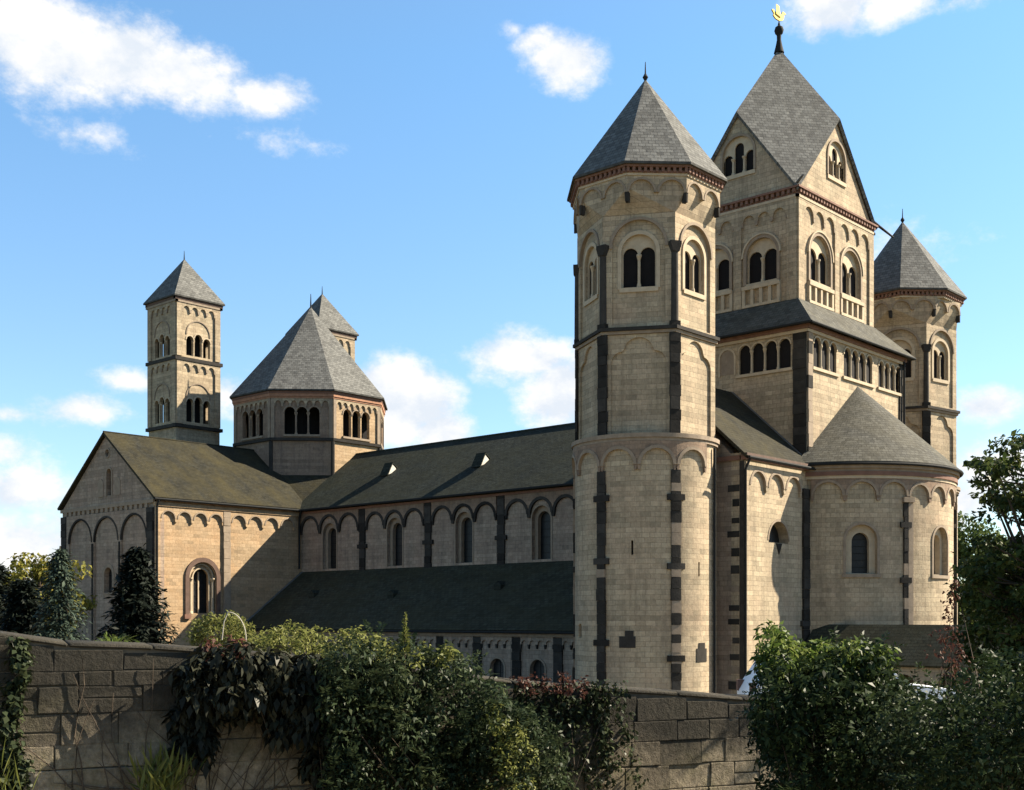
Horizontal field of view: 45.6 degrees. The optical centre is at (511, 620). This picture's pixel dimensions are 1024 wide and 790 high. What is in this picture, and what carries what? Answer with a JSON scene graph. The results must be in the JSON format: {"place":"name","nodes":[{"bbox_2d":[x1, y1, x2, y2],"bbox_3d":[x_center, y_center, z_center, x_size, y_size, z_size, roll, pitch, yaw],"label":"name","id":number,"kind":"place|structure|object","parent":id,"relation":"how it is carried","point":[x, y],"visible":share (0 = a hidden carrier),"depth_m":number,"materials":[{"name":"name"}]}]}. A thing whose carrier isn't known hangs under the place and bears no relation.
{"place":"outdoors","nodes":[
{"label":"outdoors","id":0,"kind":"place"},
{"bbox_2d":[0,0,1023,580],"label":"sky","id":1,"kind":"structure","parent":0,"point":[413,164],"materials":[{"name":"blue"}]},
{"bbox_3d":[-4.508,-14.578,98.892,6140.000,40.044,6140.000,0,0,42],"label":"ground","id":2,"kind":"structure","parent":0,"visible":0},
{"bbox_2d":[0,561,11,621],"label":"tree","id":3,"kind":"object","parent":2,"relation":"on","point":[3,575],"visible":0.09,"depth_m":39.94,"materials":[{"name":"green plant"}]},
{"bbox_2d":[0,578,50,636],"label":"spruce tree","id":4,"kind":"object","parent":2,"relation":"on","point":[22,605],"visible":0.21,"depth_m":33.73,"materials":[{"name":"green plant"}]},
{"bbox_2d":[1,552,98,637],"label":"autumn tree","id":5,"kind":"object","parent":2,"relation":"on","point":[36,572],"visible":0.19,"depth_m":66.04,"materials":[{"name":"green plant"}]},
{"bbox_2d":[24,546,93,640],"bbox_3d":[-10.032,0.791,26.965,2.283,4.866,2.298,0,0,42],"label":"weeping cypress","id":6,"kind":"object","parent":2,"relation":"on","point":[58,570],"visible":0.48,"depth_m":26.84,"materials":[{"name":"green plant"}]},
{"bbox_2d":[0,737,207,789],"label":"grass","id":7,"kind":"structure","parent":2,"relation":"on","point":[164,780],"depth_m":10.46,"materials":[{"name":"green plant"}]},
{"bbox_2d":[95,631,138,641],"bbox_3d":[-4.084,1.169,12.576,0.586,2.119,0.562,0,0,42],"label":"grass tuft","id":8,"kind":"object","parent":2,"relation":"on","point":[117,639],"visible":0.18,"depth_m":12.59,"materials":[{"name":"green plant"}]},
{"bbox_2d":[94,542,181,644],"bbox_3d":[-9.201,0.236,29.851,3.504,4.388,3.234,0,0,7],"label":"spruce tree","id":9,"kind":"object","parent":2,"relation":"on","point":[139,613],"visible":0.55,"depth_m":29.72,"materials":[{"name":"green plant"}]},
{"bbox_2d":[183,610,256,650],"bbox_3d":[-3.621,1.055,14.996,0.801,2.370,0.872,0,0,42],"label":"round shrub","id":10,"kind":"object","parent":2,"relation":"on","point":[202,631],"visible":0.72,"depth_m":14.87,"materials":[{"name":"green plant"}]},
{"bbox_2d":[222,612,246,640],"bbox_3d":[-3.332,0.369,14.600,0.304,0.939,0.013,0,0,0],"label":"plant hoop","id":11,"kind":"object","parent":2,"relation":"on","point":[241,621],"visible":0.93,"depth_m":14.60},
{"bbox_2d":[243,619,340,657],"bbox_3d":[-2.366,1.121,12.696,1.121,2.270,1.199,0,0,-1],"label":"feathery shrub","id":12,"kind":"object","parent":2,"relation":"on","point":[273,638],"visible":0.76,"depth_m":12.38,"materials":[{"name":"green plant"}]},
{"bbox_2d":[304,619,586,789],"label":"leafy shrub","id":13,"kind":"object","parent":2,"relation":"on","point":[434,753],"visible":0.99,"depth_m":11.17,"materials":[{"name":"green plant"}]},
{"bbox_2d":[398,612,411,695],"bbox_3d":[-0.976,0.307,11.211,0.116,0.772,0.120,0,0,32],"label":"flowering shoot","id":14,"kind":"object","parent":13,"relation":"on","point":[405,648],"visible":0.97,"depth_m":11.20,"materials":[{"name":"green plant"}]},
{"bbox_2d":[0,631,1023,789],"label":"stone wall","id":15,"kind":"structure","parent":2,"relation":"on","point":[689,740],"depth_m":10.92,"materials":[{"name":"grey stone"}]},
{"bbox_2d":[0,636,37,789],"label":"ivy","id":16,"kind":"object","parent":15,"relation":"attached to","point":[21,662],"visible":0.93,"depth_m":10.14,"materials":[{"name":"green plant"}]},
{"bbox_2d":[17,658,374,789],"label":"creeper stem","id":17,"kind":"object","parent":15,"relation":"attached to","point":[122,782],"visible":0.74,"depth_m":10.66,"materials":[{"name":"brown plant"}]},
{"bbox_2d":[160,634,367,789],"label":"climbing creeper","id":18,"kind":"object","parent":15,"relation":"attached to","point":[226,683],"visible":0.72,"depth_m":10.72,"materials":[{"name":"green plant"}]},
{"bbox_2d":[509,671,648,789],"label":"trailing creeper","id":19,"kind":"object","parent":15,"relation":"attached to","point":[593,693],"visible":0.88,"depth_m":12.40,"materials":[{"name":"green plant"}]},
{"bbox_2d":[57,4,1010,700],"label":"abbey church","id":20,"kind":"structure","parent":2,"relation":"on","point":[731,458],"depth_m":75.42,"materials":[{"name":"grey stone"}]},
{"bbox_2d":[729,619,947,789],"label":"laurel bush","id":21,"kind":"object","parent":2,"relation":"on","point":[832,689],"visible":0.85,"depth_m":10.26,"materials":[{"name":"green plant"}]},
{"bbox_2d":[736,663,954,698],"bbox_3d":[6.565,1.452,24.000,4.000,1.500,1.780,0,0,0],"label":"parked car","id":22,"kind":"object","parent":2,"relation":"on","point":[742,685],"visible":0.06,"depth_m":24.07,"materials":[{"name":"white paint"}]},
{"bbox_2d":[857,645,1023,789],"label":"dark bush","id":23,"kind":"object","parent":2,"relation":"on","point":[1005,771],"visible":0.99,"depth_m":9.03,"materials":[{"name":"green plant"}]},
{"bbox_2d":[924,579,981,745],"bbox_3d":[4.572,0.875,12.592,0.477,2.678,0.767,0,0,7],"label":"red shrub","id":24,"kind":"object","parent":2,"relation":"on","point":[952,646],"visible":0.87,"depth_m":12.60,"materials":[{"name":"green plant"}]},
{"bbox_2d":[935,429,1023,700],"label":"shade tree","id":25,"kind":"object","parent":2,"relation":"on","point":[991,576],"visible":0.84,"depth_m":15.56,"materials":[{"name":"green plant"}]},
{"bbox_2d":[958,510,1006,624],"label":"garden tree","id":26,"kind":"object","parent":2,"relation":"on","point":[965,549],"visible":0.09,"depth_m":117.22,"materials":[{"name":"green plant"}]},
{"bbox_2d":[958,550,1023,624],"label":"garden tree","id":27,"kind":"object","parent":2,"relation":"on","point":[967,608],"visible":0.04,"depth_m":105.24,"materials":[{"name":"green plant"}]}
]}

